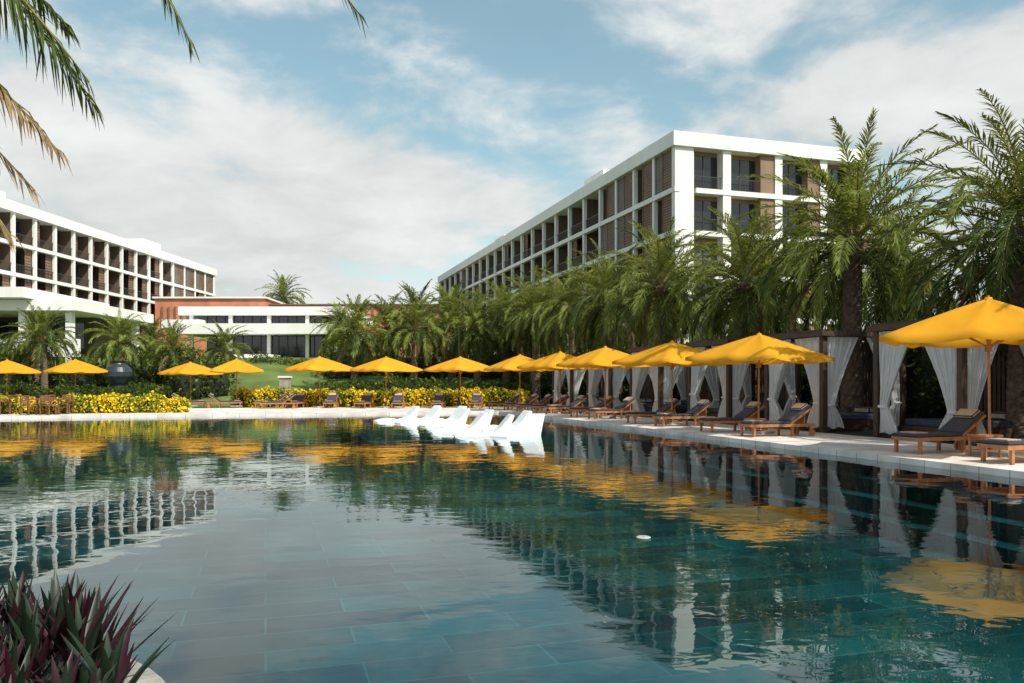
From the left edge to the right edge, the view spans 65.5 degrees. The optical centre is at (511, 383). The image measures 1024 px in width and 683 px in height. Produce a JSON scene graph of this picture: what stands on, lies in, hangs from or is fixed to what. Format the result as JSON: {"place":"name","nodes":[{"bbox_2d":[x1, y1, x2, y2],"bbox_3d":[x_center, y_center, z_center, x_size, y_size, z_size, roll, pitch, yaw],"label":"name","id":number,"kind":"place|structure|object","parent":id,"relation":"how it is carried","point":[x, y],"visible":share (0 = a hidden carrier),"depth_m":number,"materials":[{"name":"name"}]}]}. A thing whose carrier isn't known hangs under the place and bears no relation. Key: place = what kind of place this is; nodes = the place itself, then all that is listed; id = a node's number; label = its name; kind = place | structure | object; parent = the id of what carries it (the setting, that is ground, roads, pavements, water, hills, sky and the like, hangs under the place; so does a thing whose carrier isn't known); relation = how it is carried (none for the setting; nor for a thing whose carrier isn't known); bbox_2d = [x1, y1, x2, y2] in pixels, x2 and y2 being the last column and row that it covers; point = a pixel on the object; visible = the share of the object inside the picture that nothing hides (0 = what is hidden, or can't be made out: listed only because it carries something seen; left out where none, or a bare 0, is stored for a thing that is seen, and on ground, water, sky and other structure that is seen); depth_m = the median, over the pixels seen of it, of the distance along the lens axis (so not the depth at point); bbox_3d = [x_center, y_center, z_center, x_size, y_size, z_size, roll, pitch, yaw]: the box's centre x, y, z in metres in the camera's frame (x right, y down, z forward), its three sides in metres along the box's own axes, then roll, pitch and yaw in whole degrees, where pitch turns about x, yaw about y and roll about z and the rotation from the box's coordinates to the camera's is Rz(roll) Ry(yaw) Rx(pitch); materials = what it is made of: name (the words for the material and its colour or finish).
{"place":"outdoors","nodes":[
{"label":"outdoors","id":0,"kind":"place"},
{"bbox_2d":[3,659,165,682],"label":"planter island","id":1,"kind":"structure","parent":0,"point":[148,675],"depth_m":3.89,"materials":[{"name":"concrete"}]},
{"bbox_2d":[0,567,178,682],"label":"oyster plant","id":2,"kind":"object","parent":1,"relation":"on","point":[63,631],"visible":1,"depth_m":3.44,"materials":[{"name":"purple plant"}]},
{"bbox_2d":[190,404,301,407],"bbox_3d":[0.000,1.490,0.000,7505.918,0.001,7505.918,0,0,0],"label":"ground","id":3,"kind":"structure","parent":0,"point":[216,406],"depth_m":52.74,"materials":[{"name":"beige stone"}]},
{"bbox_2d":[0,359,40,392],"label":"patio umbrella","id":4,"kind":"object","parent":3,"relation":"on","point":[7,366],"visible":0.96,"depth_m":51.56,"materials":[{"name":"yellow fabric"}]},
{"bbox_2d":[1,301,85,390],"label":"palm tree","id":5,"kind":"object","parent":3,"relation":"on","point":[39,355],"visible":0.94,"depth_m":60.71,"materials":[{"name":"green plant"}]},
{"bbox_2d":[43,359,107,389],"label":"patio umbrella","id":6,"kind":"object","parent":3,"relation":"on","point":[75,367],"visible":0.98,"depth_m":51.33,"materials":[{"name":"yellow fabric"}]},
{"bbox_2d":[0,380,173,398],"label":"hedge","id":7,"kind":"object","parent":3,"relation":"on","point":[132,390],"visible":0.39,"depth_m":54.36,"materials":[{"name":"green plant"}]},
{"bbox_2d":[0,191,216,357],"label":"walls","id":8,"kind":"structure","parent":3,"relation":"on","point":[146,253],"depth_m":103.59,"materials":[{"name":"paint"}]},
{"bbox_2d":[16,222,93,300],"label":"windows","id":9,"kind":"structure","parent":8,"relation":"attached to","point":[17,255],"depth_m":95.64,"materials":[{"name":"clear glass"}]},
{"bbox_2d":[0,221,212,357],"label":"screens and railings","id":10,"kind":"object","parent":8,"relation":"attached to","point":[49,276],"visible":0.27,"depth_m":107.12,"materials":[{"name":"brown wood"}]},
{"bbox_2d":[78,308,155,376],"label":"palm tree","id":11,"kind":"object","parent":3,"relation":"on","point":[120,349],"visible":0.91,"depth_m":59.37,"materials":[{"name":"green plant"}]},
{"bbox_2d":[0,335,235,400],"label":"background trees","id":12,"kind":"object","parent":3,"relation":"on","point":[204,386],"visible":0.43,"depth_m":61.88,"materials":[{"name":"green plant"}]},
{"bbox_2d":[104,361,132,392],"bbox_3d":[-26.000,0.100,52.600,1.760,3.200,1.760,0,0,0],"label":"ceramic urn","id":13,"kind":"object","parent":3,"relation":"on","point":[119,374],"visible":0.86,"depth_m":52.09,"materials":[{"name":"ceramic"}]},
{"bbox_2d":[138,319,205,397],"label":"palm tree","id":14,"kind":"object","parent":3,"relation":"on","point":[172,341],"visible":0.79,"depth_m":61.56,"materials":[{"name":"green plant"}]},
{"bbox_2d":[157,361,223,405],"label":"patio umbrella","id":15,"kind":"object","parent":3,"relation":"on","point":[190,369],"visible":0.94,"depth_m":52.47,"materials":[{"name":"yellow fabric"}]},
{"bbox_2d":[207,393,241,407],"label":"sun lounger","id":16,"kind":"object","parent":3,"relation":"on","point":[212,396],"visible":1,"depth_m":47.74,"materials":[{"name":"brown wood"}]},
{"bbox_2d":[210,358,263,406],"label":"patio umbrella","id":17,"kind":"object","parent":3,"relation":"on","point":[236,366],"visible":0.98,"depth_m":49.10,"materials":[{"name":"yellow fabric"}]},
{"bbox_2d":[310,294,400,383],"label":"palm tree","id":18,"kind":"object","parent":3,"relation":"on","point":[357,350],"visible":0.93,"depth_m":61.32,"materials":[{"name":"green plant"}]},
{"bbox_2d":[229,385,531,406],"bbox_3d":[-8.526,0.874,51.428,19.801,1.623,2.427,0,0,1],"label":"flowering hedge","id":19,"kind":"object","parent":3,"relation":"on","point":[349,398],"visible":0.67,"depth_m":50.97,"materials":[{"name":"yellow plant"}]},
{"bbox_2d":[376,286,456,382],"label":"palm tree","id":20,"kind":"object","parent":3,"relation":"on","point":[418,340],"visible":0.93,"depth_m":59.58,"materials":[{"name":"green plant"}]},
{"bbox_2d":[314,338,633,382],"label":"background trees","id":21,"kind":"object","parent":3,"relation":"on","point":[496,357],"visible":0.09,"depth_m":68.80,"materials":[{"name":"green plant"}]},
{"bbox_2d":[434,284,517,383],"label":"palm tree","id":22,"kind":"object","parent":3,"relation":"on","point":[475,333],"visible":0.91,"depth_m":59.09,"materials":[{"name":"green plant"}]},
{"bbox_2d":[0,468,1023,682],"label":"swimming pool","id":23,"kind":"structure","parent":3,"relation":"in","point":[352,582],"depth_m":11.00,"materials":[{"name":"liquid"}]},
{"bbox_2d":[373,406,418,421],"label":"pool lounger","id":24,"kind":"object","parent":23,"relation":"on","point":[412,412],"visible":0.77,"depth_m":32.94,"materials":[{"name":"white plastic"}]},
{"bbox_2d":[395,407,441,423],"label":"pool lounger","id":25,"kind":"object","parent":23,"relation":"on","point":[433,415],"visible":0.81,"depth_m":31.65,"materials":[{"name":"white plastic"}]},
{"bbox_2d":[419,408,469,426],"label":"pool lounger","id":26,"kind":"object","parent":23,"relation":"on","point":[461,416],"visible":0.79,"depth_m":29.63,"materials":[{"name":"white plastic"}]},
{"bbox_2d":[429,412,486,432],"bbox_3d":[-1.733,1.343,25.632,1.791,0.853,0.680,0,0,-15],"label":"pool lounger","id":27,"kind":"object","parent":23,"relation":"on","point":[477,423],"visible":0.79,"depth_m":25.47,"materials":[{"name":"white plastic"}]},
{"bbox_2d":[441,409,493,427],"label":"pool lounger","id":28,"kind":"object","parent":23,"relation":"on","point":[489,412],"visible":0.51,"depth_m":28.32,"materials":[{"name":"white plastic"}]},
{"bbox_2d":[453,414,513,436],"bbox_3d":[-0.866,1.343,23.956,1.791,0.853,0.680,0,0,-10],"label":"pool lounger","id":29,"kind":"object","parent":23,"relation":"on","point":[505,424],"visible":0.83,"depth_m":23.73,"materials":[{"name":"white plastic"}]},
{"bbox_2d":[482,410,531,429],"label":"pool lounger","id":30,"kind":"object","parent":23,"relation":"on","point":[516,423],"visible":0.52,"depth_m":27.16,"materials":[{"name":"white plastic"}]},
{"bbox_2d":[490,414,544,437],"bbox_3d":[0.177,1.343,23.887,0.680,0.853,1.791,0,0,40],"label":"pool lounger","id":31,"kind":"object","parent":23,"relation":"on","point":[531,425],"visible":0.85,"depth_m":24.14,"materials":[{"name":"white plastic"}]},
{"bbox_2d":[438,130,865,355],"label":"walls","id":32,"kind":"structure","parent":3,"relation":"on","point":[580,205],"depth_m":68.52,"materials":[{"name":"paint"}]},
{"bbox_2d":[441,149,847,355],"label":"screens and railings","id":33,"kind":"object","parent":32,"relation":"on","point":[624,200],"visible":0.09,"depth_m":72.17,"materials":[{"name":"brown wood"}]},
{"bbox_2d":[694,156,842,341],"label":"windows","id":34,"kind":"structure","parent":32,"relation":"attached to","point":[747,168],"depth_m":66.71,"materials":[{"name":"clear glass"}]},
{"bbox_2d":[561,409,980,445],"bbox_3d":[16.599,1.550,30.262,18.390,0.200,76.000,0,0,-17],"label":"planting bed","id":35,"kind":"object","parent":3,"relation":"on","point":[867,433],"depth_m":23.81,"materials":[{"name":"stone"}]},
{"bbox_2d":[461,278,533,387],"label":"palm tree","id":36,"kind":"object","parent":35,"relation":"on","point":[509,352],"visible":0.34,"depth_m":61.09,"materials":[{"name":"green plant"}]},
{"bbox_2d":[484,260,575,402],"bbox_3d":[2.091,-3.571,55.844,7.672,10.143,6.884,0,0,-28],"label":"palm tree","id":37,"kind":"object","parent":35,"relation":"on","point":[511,325],"visible":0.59,"depth_m":55.37,"materials":[{"name":"green plant"}]},
{"bbox_2d":[493,297,568,383],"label":"palm tree","id":38,"kind":"object","parent":35,"relation":"on","point":[522,343],"visible":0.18,"depth_m":59.60,"materials":[{"name":"green plant"}]},
{"bbox_2d":[514,256,620,353],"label":"palm tree","id":39,"kind":"object","parent":35,"relation":"on","point":[573,345],"visible":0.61,"depth_m":49.99,"materials":[{"name":"green plant"}]},
{"bbox_2d":[552,354,621,406],"bbox_3d":[4.221,-0.100,45.037,3.300,3.060,3.150,0,0,-17],"label":"poolside cabana","id":40,"kind":"object","parent":35,"relation":"on","point":[574,379],"visible":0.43,"depth_m":44.08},
{"bbox_2d":[535,238,654,351],"bbox_3d":[4.963,-3.421,44.391,7.672,9.843,6.884,0,0,-21],"label":"palm tree","id":41,"kind":"object","parent":35,"relation":"on","point":[610,336],"visible":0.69,"depth_m":43.82,"materials":[{"name":"green plant"}]},
{"bbox_2d":[567,260,651,351],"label":"palm tree","id":42,"kind":"object","parent":35,"relation":"on","point":[626,345],"visible":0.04,"depth_m":54.85,"materials":[{"name":"green plant"}]},
{"bbox_2d":[585,350,654,413],"bbox_3d":[5.729,-0.100,40.165,3.300,3.060,3.150,0,0,-17],"label":"poolside cabana","id":43,"kind":"object","parent":35,"relation":"on","point":[614,378],"visible":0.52,"depth_m":40.43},
{"bbox_2d":[584,216,730,397],"bbox_3d":[7.157,-3.239,38.115,6.877,9.477,7.452,0,0,-25],"label":"palm tree","id":44,"kind":"object","parent":35,"relation":"on","point":[664,319],"visible":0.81,"depth_m":37.48,"materials":[{"name":"green plant"}]},
{"bbox_2d":[616,243,719,347],"bbox_3d":[9.453,-3.345,47.006,7.162,9.689,7.306,0,0,-23],"label":"palm tree","id":45,"kind":"object","parent":35,"relation":"on","point":[680,340],"visible":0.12,"depth_m":46.55,"materials":[{"name":"green plant"}]},
{"bbox_2d":[626,345,721,413],"bbox_3d":[7.237,-0.100,35.294,3.300,3.060,3.150,0,0,-17],"label":"poolside cabana","id":46,"kind":"object","parent":35,"relation":"on","point":[662,391],"visible":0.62,"depth_m":34.34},
{"bbox_2d":[654,199,829,403],"bbox_3d":[9.614,-2.989,32.630,6.877,8.977,7.452,0,0,-13],"label":"palm tree","id":47,"kind":"object","parent":35,"relation":"on","point":[741,321],"visible":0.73,"depth_m":32.01,"materials":[{"name":"green plant"}]},
{"bbox_2d":[683,338,800,423],"bbox_3d":[8.775,-0.100,30.326,3.300,3.060,3.150,0,0,-17],"label":"poolside cabana","id":48,"kind":"object","parent":35,"relation":"on","point":[734,378],"visible":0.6,"depth_m":29.39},
{"bbox_2d":[512,307,1006,427],"bbox_3d":[10.151,-0.501,37.156,4.684,4.170,59.035,0,0,-17],"label":"hedge","id":49,"kind":"object","parent":35,"relation":"on","point":[924,397],"visible":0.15,"depth_m":25.09,"materials":[{"name":"green plant"}]},
{"bbox_2d":[692,209,838,344],"bbox_3d":[12.457,-3.329,37.812,7.109,9.658,7.923,0,0,-44],"label":"palm tree","id":50,"kind":"object","parent":35,"relation":"on","point":[803,302],"visible":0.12,"depth_m":37.47,"materials":[{"name":"green plant"}]},
{"bbox_2d":[764,329,905,431],"bbox_3d":[10.268,-0.100,25.502,3.300,3.060,3.150,0,0,-17],"label":"poolside cabana","id":51,"kind":"object","parent":35,"relation":"on","point":[824,414],"visible":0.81,"depth_m":24.44,"materials":[{"name":"fabric"}]},
{"bbox_2d":[727,107,984,412],"bbox_3d":[11.206,-3.366,25.886,7.844,9.732,7.690,0,0,-42],"label":"palm tree","id":52,"kind":"object","parent":35,"relation":"on","point":[849,250],"visible":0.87,"depth_m":25.42,"materials":[{"name":"green plant"}]},
{"bbox_2d":[804,171,987,329],"bbox_3d":[14.851,-3.231,31.140,7.539,9.462,7.690,0,0,-37],"label":"palm tree","id":53,"kind":"object","parent":35,"relation":"on","point":[874,310],"visible":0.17,"depth_m":30.29,"materials":[{"name":"green plant"}]},
{"bbox_2d":[866,88,1023,438],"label":"palm tree","id":54,"kind":"object","parent":35,"relation":"on","point":[1007,273],"visible":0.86,"depth_m":19.91,"materials":[{"name":"green plant"}]},
{"bbox_2d":[866,319,1023,443],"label":"poolside cabana","id":55,"kind":"object","parent":35,"relation":"on","point":[962,375],"visible":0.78,"depth_m":20.61,"materials":[{"name":"fabric"}]},
{"bbox_2d":[912,153,1022,310],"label":"palm tree","id":56,"kind":"object","parent":35,"relation":"on","point":[974,211],"visible":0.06,"depth_m":25.27,"materials":[{"name":"green plant"}]},
{"bbox_2d":[0,406,498,418],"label":"pool deck","id":57,"kind":"structure","parent":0,"point":[218,412],"depth_m":39.96,"materials":[{"name":"stone"}]},
{"bbox_2d":[0,390,191,413],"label":"flowering hedge","id":58,"kind":"object","parent":57,"relation":"on","point":[113,402],"visible":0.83,"depth_m":39.11,"materials":[{"name":"yellow plant"}]},
{"bbox_2d":[286,393,307,407],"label":"sun lounger","id":59,"kind":"object","parent":57,"relation":"on","point":[299,398],"visible":0.92,"depth_m":48.30,"materials":[{"name":"brown wood"}]},
{"bbox_2d":[283,356,352,407],"bbox_3d":[-11.710,-0.146,48.507,3.203,3.152,3.202,0,0,-42],"label":"patio umbrella","id":60,"kind":"object","parent":57,"relation":"on","point":[319,364],"visible":0.98,"depth_m":47.98,"materials":[{"name":"yellow fabric"}]},
{"bbox_2d":[323,393,338,407],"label":"sun lounger","id":61,"kind":"object","parent":57,"relation":"on","point":[331,398],"visible":1,"depth_m":48.22,"materials":[{"name":"brown wood"}]},
{"bbox_2d":[354,393,374,408],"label":"sun lounger","id":62,"kind":"object","parent":57,"relation":"on","point":[366,398],"visible":1,"depth_m":47.73,"materials":[{"name":"brown wood"}]},
{"bbox_2d":[350,356,422,407],"bbox_3d":[-7.591,-0.131,47.986,3.172,3.121,3.172,0,1,-40],"label":"patio umbrella","id":63,"kind":"object","parent":57,"relation":"on","point":[386,364],"visible":1,"depth_m":47.38,"materials":[{"name":"yellow fabric"}]},
{"bbox_2d":[423,356,489,407],"bbox_3d":[-3.107,-0.131,48.002,3.172,3.121,3.172,0,0,-45],"label":"patio umbrella","id":64,"kind":"object","parent":57,"relation":"on","point":[460,363],"visible":0.92,"depth_m":47.42,"materials":[{"name":"yellow fabric"}]},
{"bbox_2d":[28,358,551,403],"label":"lawn slope","id":65,"kind":"structure","parent":0,"point":[271,373],"depth_m":68.26,"materials":[{"name":"green plant"}]},
{"bbox_2d":[0,311,69,386],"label":"palm tree","id":66,"kind":"object","parent":65,"relation":"on","point":[51,359],"visible":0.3,"depth_m":65.75,"materials":[{"name":"green plant"}]},
{"bbox_2d":[0,287,153,361],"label":"entrance pavilion","id":67,"kind":"structure","parent":65,"relation":"on","point":[82,314],"depth_m":77.44,"materials":[{"name":"white concrete"}]},
{"bbox_2d":[123,316,180,374],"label":"palm tree","id":68,"kind":"object","parent":65,"relation":"on","point":[152,328],"visible":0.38,"depth_m":69.62,"materials":[{"name":"green plant"}]},
{"bbox_2d":[193,319,255,378],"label":"palm tree","id":69,"kind":"object","parent":65,"relation":"on","point":[223,345],"visible":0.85,"depth_m":65.65,"materials":[{"name":"green plant"}]},
{"bbox_2d":[161,306,372,357],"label":"lobby building","id":70,"kind":"structure","parent":65,"relation":"on","point":[282,331],"depth_m":93.00,"materials":[{"name":"white concrete"}]},
{"bbox_2d":[208,316,322,357],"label":"windows","id":71,"kind":"structure","parent":70,"relation":"in","point":[220,319],"depth_m":93.81,"materials":[{"name":"black glass"}]},
{"bbox_2d":[247,351,308,365],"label":"shrubs","id":72,"kind":"object","parent":65,"relation":"on","point":[279,360],"visible":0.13,"depth_m":74.97,"materials":[{"name":"green plant"}]},
{"bbox_2d":[255,269,312,303],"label":"palm tree","id":73,"kind":"object","parent":65,"relation":"on","point":[283,292],"visible":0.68,"depth_m":127.53,"materials":[{"name":"green plant"}]},
{"bbox_2d":[152,297,442,357],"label":"terracotta building","id":74,"kind":"structure","parent":65,"relation":"on","point":[165,307],"depth_m":116.00,"materials":[{"name":"brick"}]},
{"bbox_2d":[311,301,355,347],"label":"palm tree","id":75,"kind":"object","parent":65,"relation":"on","point":[338,318],"visible":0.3,"depth_m":91.58,"materials":[{"name":"green plant"}]},
{"bbox_2d":[345,289,412,383],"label":"palm tree","id":76,"kind":"object","parent":65,"relation":"on","point":[388,325],"visible":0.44,"depth_m":65.13,"materials":[{"name":"green plant"}]},
{"bbox_2d":[381,279,457,345],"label":"palm tree","id":77,"kind":"object","parent":65,"relation":"on","point":[412,291],"visible":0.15,"depth_m":75.37,"materials":[{"name":"green plant"}]},
{"bbox_2d":[318,373,551,403],"bbox_3d":[-5.482,0.464,57.031,17.352,2.589,3.632,0,0,0],"label":"hedge","id":78,"kind":"object","parent":65,"relation":"on","point":[383,385],"visible":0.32,"depth_m":56.65,"materials":[{"name":"green plant"}]},
{"bbox_2d":[417,286,486,386],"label":"palm tree","id":79,"kind":"object","parent":65,"relation":"on","point":[447,313],"visible":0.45,"depth_m":65.58,"materials":[{"name":"green plant"}]},
{"bbox_2d":[425,279,492,340],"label":"palm tree","id":80,"kind":"object","parent":65,"relation":"on","point":[444,291],"visible":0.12,"depth_m":77.27,"materials":[{"name":"green plant"}]},
{"bbox_2d":[0,413,1023,506],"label":"water","id":81,"kind":"structure","parent":0,"point":[57,457],"depth_m":16.35,"materials":[{"name":"liquid"}]},
{"bbox_2d":[0,0,1023,341],"label":"sky","id":82,"kind":"structure","parent":0,"point":[299,142],"materials":[{"name":"blue"}]},
{"bbox_2d":[457,405,1023,478],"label":"pool deck","id":83,"kind":"structure","parent":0,"point":[949,456],"depth_m":19.14,"materials":[{"name":"stone"}]},
{"bbox_2d":[484,354,553,410],"bbox_3d":[0.430,-0.100,43.008,3.109,3.060,3.109,0,0,-20],"label":"patio umbrella","id":84,"kind":"object","parent":83,"relation":"on","point":[512,364],"visible":0.81,"depth_m":42.54,"materials":[{"name":"yellow fabric"}]},
{"bbox_2d":[515,394,554,411],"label":"sun lounger","id":85,"kind":"object","parent":83,"relation":"on","point":[547,398],"visible":0.77,"depth_m":41.90,"materials":[{"name":"brown wood"}]},
{"bbox_2d":[530,394,569,412],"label":"sun lounger","id":86,"kind":"object","parent":83,"relation":"on","point":[564,397],"visible":0.68,"depth_m":39.80,"materials":[{"name":"brown wood"}]},
{"bbox_2d":[517,351,597,413],"bbox_3d":[2.355,-0.100,38.998,3.109,3.060,3.109,0,0,-30],"label":"patio umbrella","id":87,"kind":"object","parent":83,"relation":"on","point":[549,362],"visible":0.71,"depth_m":38.59,"materials":[{"name":"yellow fabric"}]},
{"bbox_2d":[544,395,587,414],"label":"sun lounger","id":88,"kind":"object","parent":83,"relation":"on","point":[579,400],"visible":0.88,"depth_m":37.72,"materials":[{"name":"brown wood"}]},
{"bbox_2d":[569,396,616,416],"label":"sun lounger","id":89,"kind":"object","parent":83,"relation":"on","point":[609,399],"visible":0.69,"depth_m":34.68,"materials":[{"name":"brown wood"}]},
{"bbox_2d":[556,346,652,417],"bbox_3d":[3.959,-0.100,33.812,3.109,3.060,3.109,1,0,-24],"label":"patio umbrella","id":90,"kind":"object","parent":83,"relation":"on","point":[604,357],"visible":0.84,"depth_m":33.33,"materials":[{"name":"yellow fabric"}]},
{"bbox_2d":[586,397,637,419],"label":"sun lounger","id":91,"kind":"object","parent":83,"relation":"on","point":[626,403],"visible":0.93,"depth_m":32.48,"materials":[{"name":"brown wood"}]},
{"bbox_2d":[625,398,682,423],"bbox_3d":[5.203,0.980,29.236,2.000,0.899,0.740,0,0,-17],"label":"sun lounger","id":92,"kind":"object","parent":83,"relation":"on","point":[666,407],"visible":0.68,"depth_m":29.12,"materials":[{"name":"brown wood"}]},
{"bbox_2d":[612,340,729,424],"bbox_3d":[5.707,-0.069,28.400,3.047,2.999,3.047,0,0,-30],"label":"patio umbrella","id":93,"kind":"object","parent":83,"relation":"on","point":[671,354],"visible":0.85,"depth_m":27.95,"materials":[{"name":"yellow fabric"}]},
{"bbox_2d":[652,399,714,426],"bbox_3d":[5.848,0.980,27.157,2.000,0.899,0.740,0,0,-15],"label":"sun lounger","id":94,"kind":"object","parent":83,"relation":"on","point":[698,410],"visible":0.84,"depth_m":26.99,"materials":[{"name":"brown wood"}]},
{"bbox_2d":[697,401,767,432],"bbox_3d":[6.660,0.980,24.048,2.000,0.899,0.740,0,0,-17],"label":"sun lounger","id":95,"kind":"object","parent":83,"relation":"on","point":[750,410],"visible":0.81,"depth_m":23.94,"materials":[{"name":"brown wood"}]},
{"bbox_2d":[685,332,834,433],"bbox_3d":[7.161,-0.039,23.105,2.985,2.938,2.985,1,0,-38],"label":"patio umbrella","id":96,"kind":"object","parent":83,"relation":"on","point":[759,349],"visible":0.99,"depth_m":22.66,"materials":[{"name":"yellow fabric"}]},
{"bbox_2d":[738,403,814,436],"bbox_3d":[7.293,0.980,21.965,2.000,0.899,0.740,0,0,-16],"label":"sun lounger","id":97,"kind":"object","parent":83,"relation":"on","point":[793,417],"visible":1,"depth_m":21.84,"materials":[{"name":"brown wood"}]},
{"bbox_2d":[891,409,985,454],"bbox_3d":[9.023,0.980,16.761,2.000,0.899,0.740,0,0,-20],"label":"sun lounger","id":98,"kind":"object","parent":83,"relation":"on","point":[959,426],"visible":0.94,"depth_m":16.69,"materials":[{"name":"fabric"}]},
{"bbox_2d":[879,295,1023,456],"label":"patio umbrella","id":99,"kind":"object","parent":83,"relation":"on","point":[988,322],"visible":0.98,"depth_m":15.51,"materials":[{"name":"yellow fabric"}]},
{"bbox_2d":[967,434,1002,457],"bbox_3d":[9.289,1.210,15.646,0.440,0.440,0.440,0,0,-17],"label":"side table","id":100,"kind":"object","parent":83,"relation":"on","point":[983,436],"visible":0.68,"depth_m":15.61,"materials":[{"name":"brown wood"}]},
{"bbox_2d":[977,438,1023,464],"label":"sun lounger","id":101,"kind":"object","parent":83,"relation":"on","point":[1011,445],"visible":1,"depth_m":14.22,"materials":[{"name":"brown wood"}]},
{"bbox_3d":[-6.900,2.020,7.200,2.100,1.340,2.100,0,0,0],"label":"tree island","id":102,"kind":"object","parent":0,"visible":0},
{"bbox_2d":[0,0,367,252],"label":"palm tree","id":103,"kind":"object","parent":102,"relation":"on","point":[41,27],"visible":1,"depth_m":7.25,"materials":[{"name":"green plant"}]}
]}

